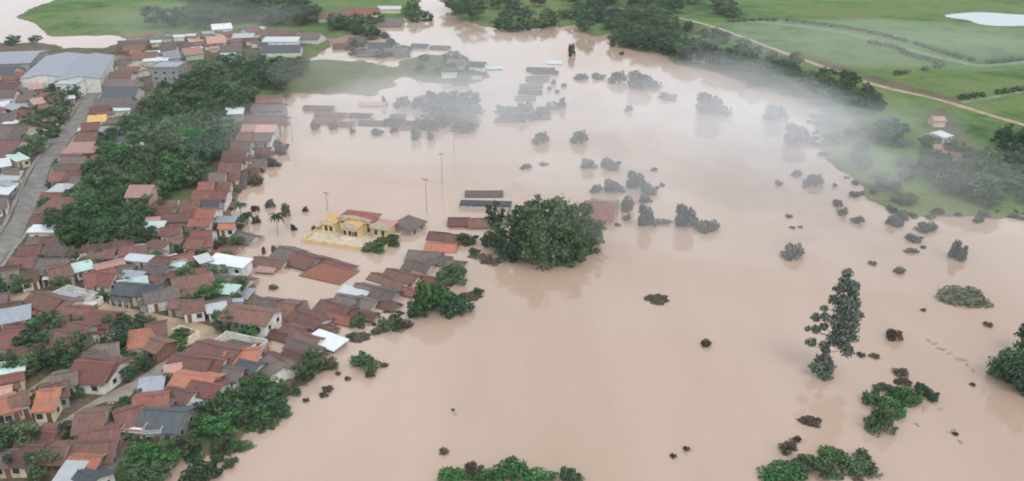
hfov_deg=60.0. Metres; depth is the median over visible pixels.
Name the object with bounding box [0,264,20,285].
house
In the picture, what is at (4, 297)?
house
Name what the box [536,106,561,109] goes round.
house
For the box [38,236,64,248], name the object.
house
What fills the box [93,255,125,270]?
house
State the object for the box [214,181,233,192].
house
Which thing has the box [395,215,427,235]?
shed
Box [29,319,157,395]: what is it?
side lane
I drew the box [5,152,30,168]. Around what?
house
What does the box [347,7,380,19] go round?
house
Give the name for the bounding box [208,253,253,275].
house
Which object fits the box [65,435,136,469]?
house
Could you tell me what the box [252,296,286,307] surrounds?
house
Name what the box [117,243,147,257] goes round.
house
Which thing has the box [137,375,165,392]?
house
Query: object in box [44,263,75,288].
house
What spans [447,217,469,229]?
house
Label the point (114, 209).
tree
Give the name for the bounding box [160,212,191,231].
house
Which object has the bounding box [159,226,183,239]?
house
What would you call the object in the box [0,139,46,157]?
house
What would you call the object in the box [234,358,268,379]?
house
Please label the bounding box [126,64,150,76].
house
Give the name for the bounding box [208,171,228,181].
house
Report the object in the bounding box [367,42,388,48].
house
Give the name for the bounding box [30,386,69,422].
house
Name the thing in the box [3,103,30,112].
house
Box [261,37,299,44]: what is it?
house
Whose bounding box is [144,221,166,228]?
house
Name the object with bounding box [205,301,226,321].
house
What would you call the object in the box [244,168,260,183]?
house
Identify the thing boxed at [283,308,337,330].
house
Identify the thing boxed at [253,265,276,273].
house
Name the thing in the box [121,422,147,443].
house
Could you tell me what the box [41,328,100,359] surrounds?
house
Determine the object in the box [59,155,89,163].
house
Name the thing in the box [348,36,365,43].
house
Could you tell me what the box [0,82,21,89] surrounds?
house
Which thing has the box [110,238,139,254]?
house
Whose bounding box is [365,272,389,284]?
house
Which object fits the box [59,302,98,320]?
house
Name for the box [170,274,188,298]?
house
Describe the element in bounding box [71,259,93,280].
house
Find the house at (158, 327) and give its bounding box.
[144,319,167,336]
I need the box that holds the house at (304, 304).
[296,300,309,308]
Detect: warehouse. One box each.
[0,50,48,71]
[20,52,86,89]
[57,53,114,92]
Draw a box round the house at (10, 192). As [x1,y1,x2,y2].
[0,183,18,201]
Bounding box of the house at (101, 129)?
[98,126,134,136]
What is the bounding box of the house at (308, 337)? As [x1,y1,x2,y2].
[292,331,325,344]
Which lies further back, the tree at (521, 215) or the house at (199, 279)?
the tree at (521, 215)
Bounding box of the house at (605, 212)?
[581,198,619,224]
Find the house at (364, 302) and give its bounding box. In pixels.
[353,294,380,310]
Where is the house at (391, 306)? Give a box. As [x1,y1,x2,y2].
[375,298,403,311]
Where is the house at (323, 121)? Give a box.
[312,118,340,124]
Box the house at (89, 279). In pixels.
[79,266,119,291]
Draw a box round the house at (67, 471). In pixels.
[52,459,88,480]
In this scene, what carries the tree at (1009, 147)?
on the ground
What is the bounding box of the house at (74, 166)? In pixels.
[65,164,81,170]
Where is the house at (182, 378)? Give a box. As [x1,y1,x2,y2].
[164,369,226,388]
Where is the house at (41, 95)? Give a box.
[39,91,59,102]
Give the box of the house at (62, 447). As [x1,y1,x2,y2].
[37,439,72,475]
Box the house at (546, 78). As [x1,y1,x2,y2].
[525,76,549,80]
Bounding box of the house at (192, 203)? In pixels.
[181,199,201,207]
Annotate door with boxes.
[4,469,11,477]
[13,412,20,422]
[23,408,29,418]
[33,282,37,289]
[46,413,52,421]
[154,304,158,311]
[154,436,160,442]
[187,315,191,322]
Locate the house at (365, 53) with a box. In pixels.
[355,50,378,56]
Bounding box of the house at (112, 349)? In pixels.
[98,341,120,356]
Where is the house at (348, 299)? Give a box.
[332,294,360,305]
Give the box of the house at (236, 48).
[219,44,242,56]
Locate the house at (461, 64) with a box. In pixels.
[446,59,467,69]
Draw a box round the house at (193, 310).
[181,298,205,322]
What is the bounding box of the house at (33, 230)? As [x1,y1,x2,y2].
[26,224,64,236]
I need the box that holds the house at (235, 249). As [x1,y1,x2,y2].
[217,245,242,254]
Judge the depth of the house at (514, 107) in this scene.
375.23 m
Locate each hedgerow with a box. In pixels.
[726,17,1023,63]
[866,39,945,74]
[956,85,1023,99]
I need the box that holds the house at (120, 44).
[117,39,149,51]
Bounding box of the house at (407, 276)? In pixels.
[382,268,422,286]
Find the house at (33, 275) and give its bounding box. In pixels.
[17,269,39,291]
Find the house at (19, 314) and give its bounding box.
[0,303,31,327]
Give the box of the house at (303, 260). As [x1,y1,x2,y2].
[286,251,326,270]
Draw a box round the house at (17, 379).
[0,371,25,391]
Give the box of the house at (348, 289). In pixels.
[337,284,368,295]
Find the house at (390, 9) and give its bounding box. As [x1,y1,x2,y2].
[378,6,401,13]
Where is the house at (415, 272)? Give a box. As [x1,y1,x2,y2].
[410,270,427,283]
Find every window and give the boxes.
[4,414,12,421]
[12,469,20,473]
[35,413,43,419]
[61,398,66,404]
[91,386,97,390]
[196,313,202,318]
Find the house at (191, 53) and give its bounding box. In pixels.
[179,46,203,60]
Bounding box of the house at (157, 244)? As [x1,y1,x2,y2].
[144,239,170,252]
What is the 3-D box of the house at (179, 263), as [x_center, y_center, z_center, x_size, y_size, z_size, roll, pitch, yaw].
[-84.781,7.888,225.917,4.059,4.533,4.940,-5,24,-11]
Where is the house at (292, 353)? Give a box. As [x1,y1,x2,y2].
[280,348,314,362]
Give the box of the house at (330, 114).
[313,112,348,117]
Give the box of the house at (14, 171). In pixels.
[2,167,19,175]
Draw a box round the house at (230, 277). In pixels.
[213,273,240,286]
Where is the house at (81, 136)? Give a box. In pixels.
[73,131,104,141]
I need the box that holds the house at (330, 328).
[304,320,339,333]
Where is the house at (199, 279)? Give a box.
[186,271,215,287]
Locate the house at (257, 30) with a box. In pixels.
[239,26,264,37]
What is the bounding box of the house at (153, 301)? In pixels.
[137,285,181,312]
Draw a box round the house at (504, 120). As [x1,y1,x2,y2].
[495,118,513,123]
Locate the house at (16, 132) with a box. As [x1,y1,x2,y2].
[6,125,45,140]
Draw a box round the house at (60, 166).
[50,163,70,175]
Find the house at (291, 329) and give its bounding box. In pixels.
[276,322,310,342]
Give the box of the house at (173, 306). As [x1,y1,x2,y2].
[165,297,192,317]
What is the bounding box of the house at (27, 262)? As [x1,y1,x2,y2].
[8,254,41,272]
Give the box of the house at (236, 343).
[188,331,267,365]
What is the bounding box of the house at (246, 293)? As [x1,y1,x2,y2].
[241,287,255,299]
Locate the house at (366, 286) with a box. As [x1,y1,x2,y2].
[353,282,377,291]
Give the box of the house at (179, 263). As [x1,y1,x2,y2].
[169,259,187,269]
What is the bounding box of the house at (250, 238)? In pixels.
[229,231,264,245]
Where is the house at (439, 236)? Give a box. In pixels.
[426,231,448,241]
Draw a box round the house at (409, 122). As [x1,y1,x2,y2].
[406,121,425,126]
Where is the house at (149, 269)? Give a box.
[140,263,175,283]
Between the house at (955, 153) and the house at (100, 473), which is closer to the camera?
the house at (100, 473)
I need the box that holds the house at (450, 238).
[443,233,465,244]
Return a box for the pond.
[945,12,1023,25]
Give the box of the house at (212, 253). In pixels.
[209,249,224,255]
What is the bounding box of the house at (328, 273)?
[299,263,358,284]
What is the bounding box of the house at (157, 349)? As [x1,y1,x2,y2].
[141,325,200,362]
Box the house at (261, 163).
[247,158,266,170]
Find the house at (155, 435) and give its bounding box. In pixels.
[142,425,162,444]
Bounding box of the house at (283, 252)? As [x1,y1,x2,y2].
[269,245,306,259]
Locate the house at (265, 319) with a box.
[217,303,283,338]
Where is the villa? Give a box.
[301,209,401,251]
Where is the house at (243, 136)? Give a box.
[234,132,253,140]
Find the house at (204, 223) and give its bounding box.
[184,218,213,233]
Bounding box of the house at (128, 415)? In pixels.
[110,404,143,433]
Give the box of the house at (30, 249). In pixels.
[15,244,42,255]
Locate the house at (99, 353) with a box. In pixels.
[82,349,104,357]
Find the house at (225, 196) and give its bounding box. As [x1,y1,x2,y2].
[210,190,231,210]
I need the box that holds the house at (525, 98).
[515,96,535,100]
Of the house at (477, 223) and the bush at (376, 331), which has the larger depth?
the house at (477, 223)
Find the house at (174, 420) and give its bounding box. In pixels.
[135,405,200,444]
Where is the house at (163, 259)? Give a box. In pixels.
[149,255,177,264]
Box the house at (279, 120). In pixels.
[241,115,285,131]
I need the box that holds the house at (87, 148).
[61,142,99,155]
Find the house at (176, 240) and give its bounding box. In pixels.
[164,237,185,251]
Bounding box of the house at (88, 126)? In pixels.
[77,122,101,131]
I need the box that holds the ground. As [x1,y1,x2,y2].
[0,0,1023,480]
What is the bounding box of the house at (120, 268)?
[116,264,140,271]
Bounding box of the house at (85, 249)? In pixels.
[80,239,115,255]
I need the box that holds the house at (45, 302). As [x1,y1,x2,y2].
[22,284,98,315]
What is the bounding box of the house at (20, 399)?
[7,389,31,418]
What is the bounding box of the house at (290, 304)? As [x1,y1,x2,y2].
[274,298,307,323]
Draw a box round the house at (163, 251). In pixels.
[146,249,169,255]
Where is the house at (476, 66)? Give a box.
[467,61,487,71]
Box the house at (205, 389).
[185,379,240,411]
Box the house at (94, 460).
[67,452,108,469]
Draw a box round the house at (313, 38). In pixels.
[297,32,325,43]
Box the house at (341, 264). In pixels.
[327,260,358,270]
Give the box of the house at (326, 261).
[315,255,337,264]
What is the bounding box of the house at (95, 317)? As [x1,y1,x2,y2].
[82,310,129,340]
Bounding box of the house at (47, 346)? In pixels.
[44,335,53,358]
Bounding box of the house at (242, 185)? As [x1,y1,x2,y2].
[233,170,248,189]
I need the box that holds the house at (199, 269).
[183,264,206,274]
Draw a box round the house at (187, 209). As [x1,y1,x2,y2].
[178,207,196,217]
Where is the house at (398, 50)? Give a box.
[383,47,406,55]
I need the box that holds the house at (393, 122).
[382,119,405,126]
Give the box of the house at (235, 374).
[219,356,261,389]
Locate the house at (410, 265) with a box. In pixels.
[400,259,437,273]
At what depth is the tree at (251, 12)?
560.53 m
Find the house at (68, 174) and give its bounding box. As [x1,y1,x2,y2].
[61,170,88,182]
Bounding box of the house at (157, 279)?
[148,275,170,285]
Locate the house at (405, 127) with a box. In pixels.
[400,125,417,129]
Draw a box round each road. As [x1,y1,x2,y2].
[0,56,120,262]
[605,7,1023,125]
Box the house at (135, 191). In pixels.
[124,185,161,208]
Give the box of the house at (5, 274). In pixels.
[0,269,19,292]
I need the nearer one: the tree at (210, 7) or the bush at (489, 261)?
the bush at (489, 261)
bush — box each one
[177,458,223,480]
[209,432,234,455]
[248,174,264,186]
[250,205,259,211]
[252,215,260,223]
[252,416,279,429]
[264,198,275,207]
[266,156,281,166]
[268,284,278,289]
[271,245,275,252]
[272,405,291,419]
[274,139,289,155]
[280,203,290,216]
[283,381,300,397]
[289,374,311,386]
[290,224,297,229]
[305,360,315,372]
[309,121,320,129]
[318,392,328,397]
[321,385,333,392]
[323,356,335,369]
[328,121,337,129]
[345,331,371,342]
[348,350,381,373]
[349,312,365,329]
[365,370,375,377]
[370,327,382,335]
[371,128,384,135]
[376,313,404,332]
[389,126,398,132]
[393,95,410,108]
[400,319,414,329]
[407,300,428,317]
[410,95,428,108]
[410,126,420,140]
[414,280,462,310]
[425,90,439,105]
[427,129,433,140]
[435,262,466,286]
[437,466,473,480]
[438,95,458,109]
[439,295,474,319]
[439,447,449,454]
[456,291,483,301]
[457,232,478,246]
[464,460,483,478]
[468,247,481,254]
[468,253,493,260]
[472,287,484,293]
[473,466,505,480]
[480,258,500,266]
[491,455,532,480]
[519,163,531,169]
[522,466,558,480]
[531,131,549,144]
[558,96,565,107]
[559,466,584,480]
[568,43,575,56]
[569,130,588,143]
[573,73,588,79]
[580,158,597,168]
[590,183,602,193]
[592,72,606,79]
[600,157,621,170]
[603,178,626,192]
[607,70,626,83]
[620,195,634,212]
[622,213,630,220]
[624,105,633,111]
[626,71,662,88]
[626,170,649,187]
[638,195,652,202]
[638,204,657,226]
[640,182,659,195]
[644,293,669,305]
[657,218,672,223]
[658,92,677,100]
[675,203,701,227]
[695,91,732,116]
[695,219,720,233]
[700,338,711,347]
[756,459,808,480]
[762,104,789,120]
[775,179,783,185]
[778,437,797,455]
[779,242,804,260]
[783,122,815,144]
[783,453,844,480]
[790,169,801,176]
[793,435,801,442]
[796,415,822,427]
[802,173,824,186]
[817,444,848,462]
[833,199,842,206]
[836,207,848,215]
[837,447,883,477]
[849,191,860,197]
[849,215,865,223]
[851,476,864,480]
[854,469,873,479]
[856,351,865,357]
[861,388,879,405]
[863,404,898,436]
[868,261,876,265]
[868,353,879,358]
[872,382,894,391]
[873,394,908,420]
[884,215,905,227]
[886,328,902,341]
[886,384,923,407]
[892,368,908,376]
[893,266,905,274]
[893,378,912,386]
[903,248,919,252]
[904,233,924,242]
[912,221,938,233]
[914,381,930,389]
[922,387,939,402]
[934,285,993,307]
[947,239,968,261]
[972,214,984,223]
[983,321,993,327]
[986,347,1023,396]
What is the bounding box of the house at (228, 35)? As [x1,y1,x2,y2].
[221,30,239,40]
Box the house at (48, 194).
[39,192,65,201]
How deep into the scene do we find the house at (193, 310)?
203.49 m
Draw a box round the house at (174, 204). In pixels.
[150,200,180,211]
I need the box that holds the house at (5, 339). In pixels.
[0,328,27,352]
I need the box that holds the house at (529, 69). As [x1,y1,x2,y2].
[526,67,554,71]
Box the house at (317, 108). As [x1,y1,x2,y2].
[302,105,334,111]
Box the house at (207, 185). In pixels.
[197,181,214,189]
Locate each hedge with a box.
[361,239,385,254]
[378,234,399,246]
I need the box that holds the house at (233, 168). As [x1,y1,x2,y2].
[217,161,246,184]
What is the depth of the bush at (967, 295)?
216.72 m
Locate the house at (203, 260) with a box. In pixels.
[192,252,214,271]
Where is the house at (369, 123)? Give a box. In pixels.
[357,120,383,125]
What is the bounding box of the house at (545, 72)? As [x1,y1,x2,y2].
[532,70,558,74]
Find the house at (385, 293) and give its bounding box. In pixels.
[366,286,404,300]
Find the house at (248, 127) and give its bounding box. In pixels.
[235,124,255,135]
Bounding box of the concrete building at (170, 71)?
[149,61,187,86]
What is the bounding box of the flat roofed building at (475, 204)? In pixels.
[459,200,511,209]
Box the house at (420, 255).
[404,249,445,261]
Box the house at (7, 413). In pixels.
[0,391,21,423]
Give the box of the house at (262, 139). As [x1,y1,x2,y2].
[251,132,275,146]
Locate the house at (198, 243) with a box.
[182,237,206,253]
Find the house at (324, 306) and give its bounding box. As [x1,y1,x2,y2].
[312,298,359,314]
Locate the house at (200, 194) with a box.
[189,190,211,198]
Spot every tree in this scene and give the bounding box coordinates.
[0,347,28,367]
[0,420,16,447]
[0,420,43,445]
[0,434,25,463]
[7,274,32,291]
[10,333,35,345]
[12,351,42,376]
[21,313,67,344]
[22,448,61,480]
[25,134,44,153]
[26,333,58,354]
[29,384,41,398]
[31,344,79,370]
[35,124,58,137]
[39,203,87,226]
[52,330,97,355]
[53,213,70,234]
[54,216,95,246]
[57,420,71,438]
[62,182,103,197]
[62,201,100,221]
[71,200,84,213]
[72,188,96,202]
[76,194,112,211]
[77,219,97,232]
[79,172,104,189]
[80,216,119,244]
[81,160,102,175]
[82,211,101,228]
[85,159,103,169]
[87,194,127,216]
[88,164,129,188]
[88,218,113,243]
[92,162,117,181]
[92,211,119,227]
[93,139,107,154]
[93,139,134,165]
[96,130,117,146]
[98,188,115,200]
[99,329,127,346]
[101,151,131,169]
[101,311,132,327]
[104,186,126,203]
[105,123,139,135]
[106,205,129,218]
[106,401,126,414]
[111,168,131,180]
[112,184,127,200]
[113,215,139,239]
[114,324,131,341]
[114,461,140,480]
[115,112,141,130]
[115,204,146,218]
[116,173,152,186]
[117,146,141,163]
[119,153,152,170]
[119,437,157,458]
[121,138,141,150]
[121,209,144,225]
[121,428,137,441]
[122,193,165,219]
[122,463,154,480]
[123,221,157,243]
[123,311,155,328]
[123,441,156,469]
[124,159,146,183]
[125,123,150,138]
[125,131,160,143]
[126,171,172,196]
[129,115,160,133]
[131,152,160,174]
[135,98,156,117]
[136,108,164,116]
[137,145,158,164]
[139,5,167,26]
[140,165,162,184]
[143,134,162,145]
[143,155,173,181]
[143,460,175,480]
[145,87,173,100]
[147,109,163,127]
[148,119,178,139]
[149,90,177,106]
[149,440,181,466]
[150,97,179,116]
[151,136,181,156]
[154,437,176,454]
[155,7,184,26]
[155,133,176,139]
[156,78,186,93]
[156,115,185,133]
[157,153,179,169]
[159,149,177,158]
[159,163,188,190]
[159,174,173,189]
[160,97,182,115]
[160,134,186,152]
[163,158,193,173]
[163,372,172,385]
[165,103,190,118]
[167,170,182,188]
[168,5,198,22]
[168,431,203,455]
[169,125,188,137]
[171,146,206,171]
[172,113,196,128]
[173,104,194,117]
[175,264,197,275]
[177,88,198,101]
[177,90,209,109]
[179,70,204,79]
[179,127,204,144]
[179,142,214,163]
[180,99,197,111]
[180,156,213,184]
[181,116,199,126]
[181,122,203,143]
[182,0,210,10]
[182,76,206,93]
[182,137,202,155]
[185,7,221,28]
[186,70,213,82]
[188,412,218,435]
[189,6,226,23]
[190,0,214,5]
[190,59,217,71]
[190,102,207,113]
[192,114,221,129]
[193,284,222,299]
[194,395,218,416]
[195,115,224,124]
[197,131,228,159]
[198,0,230,9]
[200,408,243,437]
[201,83,222,98]
[201,94,223,107]
[202,62,227,78]
[202,124,235,145]
[203,98,221,113]
[203,264,228,273]
[206,126,225,149]
[206,395,232,418]
[207,96,235,109]
[208,80,231,102]
[209,116,238,131]
[209,277,231,290]
[212,105,229,117]
[212,309,228,322]
[212,385,235,407]
[214,52,245,69]
[214,81,245,94]
[214,315,239,332]
[218,5,244,21]
[220,90,241,106]
[225,402,253,427]
[226,386,247,404]
[228,86,260,102]
[229,93,252,112]
[230,276,247,290]
[231,61,258,76]
[232,398,252,414]
[233,0,261,18]
[234,77,257,94]
[234,202,248,214]
[236,0,267,9]
[236,322,260,336]
[238,2,265,21]
[239,371,272,392]
[240,211,252,223]
[240,386,262,405]
[242,64,271,80]
[246,402,272,422]
[255,385,282,405]
[259,70,290,88]
[262,395,288,413]
[265,376,286,395]
[268,62,292,80]
[268,212,286,233]
[269,0,296,11]
[272,58,299,69]
[278,57,310,76]
[283,4,315,24]
[285,3,324,19]
[287,0,311,7]
[289,359,320,381]
[300,347,321,364]
[317,353,338,371]
[438,0,453,9]
[443,105,464,119]
[455,0,488,19]
[479,231,494,247]
[484,200,505,225]
[484,221,517,248]
[493,218,532,262]
[503,205,529,237]
[506,199,546,249]
[513,202,570,270]
[523,194,547,215]
[541,193,578,240]
[545,198,564,210]
[546,240,575,265]
[549,220,589,267]
[558,201,595,239]
[567,0,584,4]
[571,215,604,254]
[574,8,596,30]
[587,0,607,15]
[590,218,606,243]
[627,0,657,5]
[630,29,653,45]
[648,30,672,44]
[670,39,701,50]
[674,40,701,57]
[677,47,705,62]
[701,43,719,64]
[715,48,734,61]
[724,56,749,74]
[738,54,768,67]
[765,59,787,72]
[769,73,792,89]
[782,60,801,75]
[787,75,811,90]
[789,75,819,97]
[802,69,823,85]
[804,88,831,105]
[804,267,865,381]
[811,72,838,88]
[829,94,860,108]
[843,96,871,115]
[853,92,872,112]
[867,92,887,111]
[869,123,903,139]
[869,172,903,189]
[885,118,911,136]
[916,157,939,176]
[917,147,944,165]
[929,170,958,184]
[932,153,957,171]
[932,168,979,194]
[943,139,974,152]
[948,158,975,176]
[958,150,982,169]
[960,148,989,160]
[964,170,1001,198]
[966,156,992,172]
[972,173,1008,188]
[978,156,1012,175]
[979,145,1003,164]
[979,186,1009,207]
[986,338,1023,382]
[990,127,1018,147]
[991,168,1023,188]
[993,123,1023,142]
[997,142,1023,162]
[998,152,1023,170]
[1009,163,1023,178]
[1013,323,1023,351]
[1016,183,1023,197]
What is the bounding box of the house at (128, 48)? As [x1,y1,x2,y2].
[123,44,145,55]
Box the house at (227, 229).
[217,223,237,236]
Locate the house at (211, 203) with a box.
[200,199,223,211]
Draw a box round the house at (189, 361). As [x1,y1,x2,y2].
[161,351,214,371]
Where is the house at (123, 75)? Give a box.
[107,71,135,78]
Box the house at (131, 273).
[119,270,145,279]
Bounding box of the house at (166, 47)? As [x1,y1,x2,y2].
[159,44,178,54]
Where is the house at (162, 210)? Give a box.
[150,208,173,216]
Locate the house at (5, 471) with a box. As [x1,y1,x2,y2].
[0,446,18,477]
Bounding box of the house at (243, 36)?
[232,33,254,42]
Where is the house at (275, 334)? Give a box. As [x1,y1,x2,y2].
[264,328,287,340]
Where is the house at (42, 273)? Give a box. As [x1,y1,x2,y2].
[38,259,76,286]
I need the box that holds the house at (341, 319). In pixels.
[326,311,351,326]
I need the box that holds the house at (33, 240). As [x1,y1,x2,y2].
[25,236,40,244]
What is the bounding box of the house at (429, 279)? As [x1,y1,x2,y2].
[417,274,443,284]
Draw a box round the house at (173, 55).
[161,50,180,60]
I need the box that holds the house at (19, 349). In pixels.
[10,343,41,362]
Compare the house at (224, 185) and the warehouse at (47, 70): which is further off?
the warehouse at (47, 70)
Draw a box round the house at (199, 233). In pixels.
[189,230,217,243]
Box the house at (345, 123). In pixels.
[327,121,355,126]
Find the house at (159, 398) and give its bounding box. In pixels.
[132,389,170,407]
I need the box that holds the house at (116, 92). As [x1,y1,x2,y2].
[100,87,144,101]
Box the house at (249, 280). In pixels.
[239,276,259,286]
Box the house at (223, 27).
[210,23,232,34]
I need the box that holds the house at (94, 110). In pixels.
[89,104,110,114]
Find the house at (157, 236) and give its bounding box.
[143,229,160,242]
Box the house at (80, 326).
[63,321,101,349]
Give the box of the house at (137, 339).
[126,317,156,359]
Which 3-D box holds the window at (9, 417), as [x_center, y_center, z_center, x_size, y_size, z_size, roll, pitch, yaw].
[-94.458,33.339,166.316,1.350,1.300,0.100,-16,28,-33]
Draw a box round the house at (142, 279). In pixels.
[116,275,148,306]
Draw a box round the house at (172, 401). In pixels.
[169,398,177,406]
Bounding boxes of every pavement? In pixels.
[0,55,124,266]
[0,96,82,233]
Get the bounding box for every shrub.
[182,448,205,462]
[183,452,205,465]
[207,452,224,465]
[221,439,239,455]
[222,456,238,469]
[231,442,241,453]
[236,439,256,451]
[243,425,253,432]
[248,417,262,431]
[257,425,266,434]
[268,409,292,422]
[812,120,822,124]
[817,151,827,155]
[868,189,876,194]
[888,207,897,213]
[894,213,909,220]
[900,210,908,214]
[910,213,918,218]
[924,214,936,219]
[929,208,944,214]
[977,210,991,216]
[1006,213,1018,217]
[1013,215,1023,220]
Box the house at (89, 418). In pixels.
[70,405,114,437]
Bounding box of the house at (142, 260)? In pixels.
[124,253,154,269]
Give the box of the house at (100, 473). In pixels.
[71,465,117,480]
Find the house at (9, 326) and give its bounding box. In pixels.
[1,322,30,331]
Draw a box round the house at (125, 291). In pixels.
[109,281,151,308]
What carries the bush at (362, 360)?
in the water
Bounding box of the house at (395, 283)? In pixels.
[381,277,410,289]
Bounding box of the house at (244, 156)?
[220,150,255,163]
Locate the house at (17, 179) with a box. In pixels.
[0,171,22,188]
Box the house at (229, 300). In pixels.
[204,295,243,304]
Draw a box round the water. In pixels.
[0,0,1023,480]
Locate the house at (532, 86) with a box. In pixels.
[519,83,543,88]
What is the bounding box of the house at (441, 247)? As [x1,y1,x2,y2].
[423,242,459,253]
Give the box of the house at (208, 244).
[186,236,213,252]
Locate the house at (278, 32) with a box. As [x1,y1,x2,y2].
[269,29,300,36]
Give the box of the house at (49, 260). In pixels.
[30,253,83,277]
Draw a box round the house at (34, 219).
[26,215,45,228]
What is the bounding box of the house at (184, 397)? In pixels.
[163,386,199,408]
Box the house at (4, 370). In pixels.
[0,358,26,378]
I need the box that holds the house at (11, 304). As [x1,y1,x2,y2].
[0,300,22,308]
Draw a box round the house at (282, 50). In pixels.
[260,44,302,56]
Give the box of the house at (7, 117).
[0,112,17,123]
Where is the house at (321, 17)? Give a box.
[314,10,352,21]
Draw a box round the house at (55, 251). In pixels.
[40,246,79,259]
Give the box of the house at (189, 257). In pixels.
[167,251,195,263]
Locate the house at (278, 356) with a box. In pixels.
[262,351,299,362]
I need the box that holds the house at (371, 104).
[358,102,385,106]
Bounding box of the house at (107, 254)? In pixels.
[81,248,119,262]
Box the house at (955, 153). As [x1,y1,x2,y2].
[947,150,963,159]
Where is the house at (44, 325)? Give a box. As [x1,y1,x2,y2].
[31,313,71,337]
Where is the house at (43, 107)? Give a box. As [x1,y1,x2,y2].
[38,105,54,109]
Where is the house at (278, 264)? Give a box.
[252,253,291,270]
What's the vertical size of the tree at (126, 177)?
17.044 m
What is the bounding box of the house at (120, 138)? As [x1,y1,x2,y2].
[111,136,128,142]
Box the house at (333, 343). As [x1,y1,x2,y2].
[312,329,349,353]
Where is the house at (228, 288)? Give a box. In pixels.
[216,283,241,297]
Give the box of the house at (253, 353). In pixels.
[223,342,268,364]
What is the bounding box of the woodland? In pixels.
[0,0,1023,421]
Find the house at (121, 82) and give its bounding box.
[102,79,144,86]
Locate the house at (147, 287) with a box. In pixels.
[134,283,166,300]
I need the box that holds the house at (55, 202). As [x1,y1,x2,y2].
[32,197,87,214]
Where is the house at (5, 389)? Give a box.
[0,384,13,395]
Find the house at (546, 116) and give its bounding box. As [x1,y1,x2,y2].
[533,114,550,119]
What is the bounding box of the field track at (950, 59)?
[731,19,1023,66]
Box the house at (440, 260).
[425,255,453,265]
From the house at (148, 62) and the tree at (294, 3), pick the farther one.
the tree at (294, 3)
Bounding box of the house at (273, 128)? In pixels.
[254,124,283,139]
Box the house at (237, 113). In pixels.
[225,107,244,120]
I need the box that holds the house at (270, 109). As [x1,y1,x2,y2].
[250,103,287,115]
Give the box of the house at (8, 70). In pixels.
[0,66,24,75]
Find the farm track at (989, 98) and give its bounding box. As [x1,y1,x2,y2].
[959,90,1023,102]
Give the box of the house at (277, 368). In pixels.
[258,354,297,384]
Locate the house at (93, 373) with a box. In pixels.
[69,356,130,394]
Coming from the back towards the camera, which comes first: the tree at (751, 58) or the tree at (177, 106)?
the tree at (751, 58)
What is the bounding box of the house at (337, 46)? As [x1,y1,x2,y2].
[332,42,349,49]
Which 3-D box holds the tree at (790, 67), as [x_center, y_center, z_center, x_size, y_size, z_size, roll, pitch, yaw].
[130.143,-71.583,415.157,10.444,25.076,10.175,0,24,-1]
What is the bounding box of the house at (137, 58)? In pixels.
[131,51,158,64]
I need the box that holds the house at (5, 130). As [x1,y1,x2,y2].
[0,125,13,138]
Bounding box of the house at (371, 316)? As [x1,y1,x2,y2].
[347,309,380,323]
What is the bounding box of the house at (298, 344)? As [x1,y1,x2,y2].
[282,338,328,359]
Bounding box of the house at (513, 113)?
[503,112,529,118]
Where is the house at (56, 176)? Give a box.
[48,171,65,186]
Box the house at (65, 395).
[38,379,70,408]
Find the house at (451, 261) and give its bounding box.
[445,259,467,265]
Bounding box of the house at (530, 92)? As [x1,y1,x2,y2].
[518,89,542,94]
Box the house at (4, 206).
[0,196,9,216]
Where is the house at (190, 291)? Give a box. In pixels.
[181,284,211,297]
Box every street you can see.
[8,337,226,435]
[9,291,271,350]
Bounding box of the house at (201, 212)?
[193,207,223,220]
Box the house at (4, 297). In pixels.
[0,292,10,303]
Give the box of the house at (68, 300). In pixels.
[51,291,103,313]
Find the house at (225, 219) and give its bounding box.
[213,216,237,228]
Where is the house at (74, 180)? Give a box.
[69,176,87,192]
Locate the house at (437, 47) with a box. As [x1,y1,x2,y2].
[429,45,450,49]
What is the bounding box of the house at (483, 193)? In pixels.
[465,190,502,197]
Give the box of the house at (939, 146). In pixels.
[932,144,950,158]
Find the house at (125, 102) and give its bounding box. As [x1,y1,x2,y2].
[92,97,137,112]
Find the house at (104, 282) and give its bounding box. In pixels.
[81,271,122,295]
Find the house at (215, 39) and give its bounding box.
[205,35,226,44]
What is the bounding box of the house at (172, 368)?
[163,362,182,378]
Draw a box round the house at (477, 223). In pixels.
[468,218,488,228]
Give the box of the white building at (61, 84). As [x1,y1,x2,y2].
[55,79,86,98]
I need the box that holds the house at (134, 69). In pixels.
[117,66,139,77]
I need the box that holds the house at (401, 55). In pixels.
[391,52,410,58]
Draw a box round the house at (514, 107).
[499,106,519,111]
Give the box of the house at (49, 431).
[22,422,63,439]
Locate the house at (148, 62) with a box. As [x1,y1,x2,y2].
[142,57,168,66]
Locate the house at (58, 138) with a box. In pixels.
[31,133,63,143]
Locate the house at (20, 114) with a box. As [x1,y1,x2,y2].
[15,110,37,120]
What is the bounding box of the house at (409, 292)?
[400,286,417,298]
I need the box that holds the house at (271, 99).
[255,95,285,103]
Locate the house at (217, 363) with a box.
[195,354,229,372]
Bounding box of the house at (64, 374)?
[49,369,78,397]
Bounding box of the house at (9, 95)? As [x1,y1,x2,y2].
[0,89,20,102]
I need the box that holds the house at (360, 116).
[348,112,373,119]
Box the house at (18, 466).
[5,439,55,477]
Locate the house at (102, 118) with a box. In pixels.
[87,114,108,124]
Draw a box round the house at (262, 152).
[251,147,274,157]
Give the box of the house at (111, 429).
[78,415,122,466]
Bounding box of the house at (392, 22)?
[376,18,404,26]
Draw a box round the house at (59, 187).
[46,183,74,191]
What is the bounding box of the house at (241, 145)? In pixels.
[229,141,253,154]

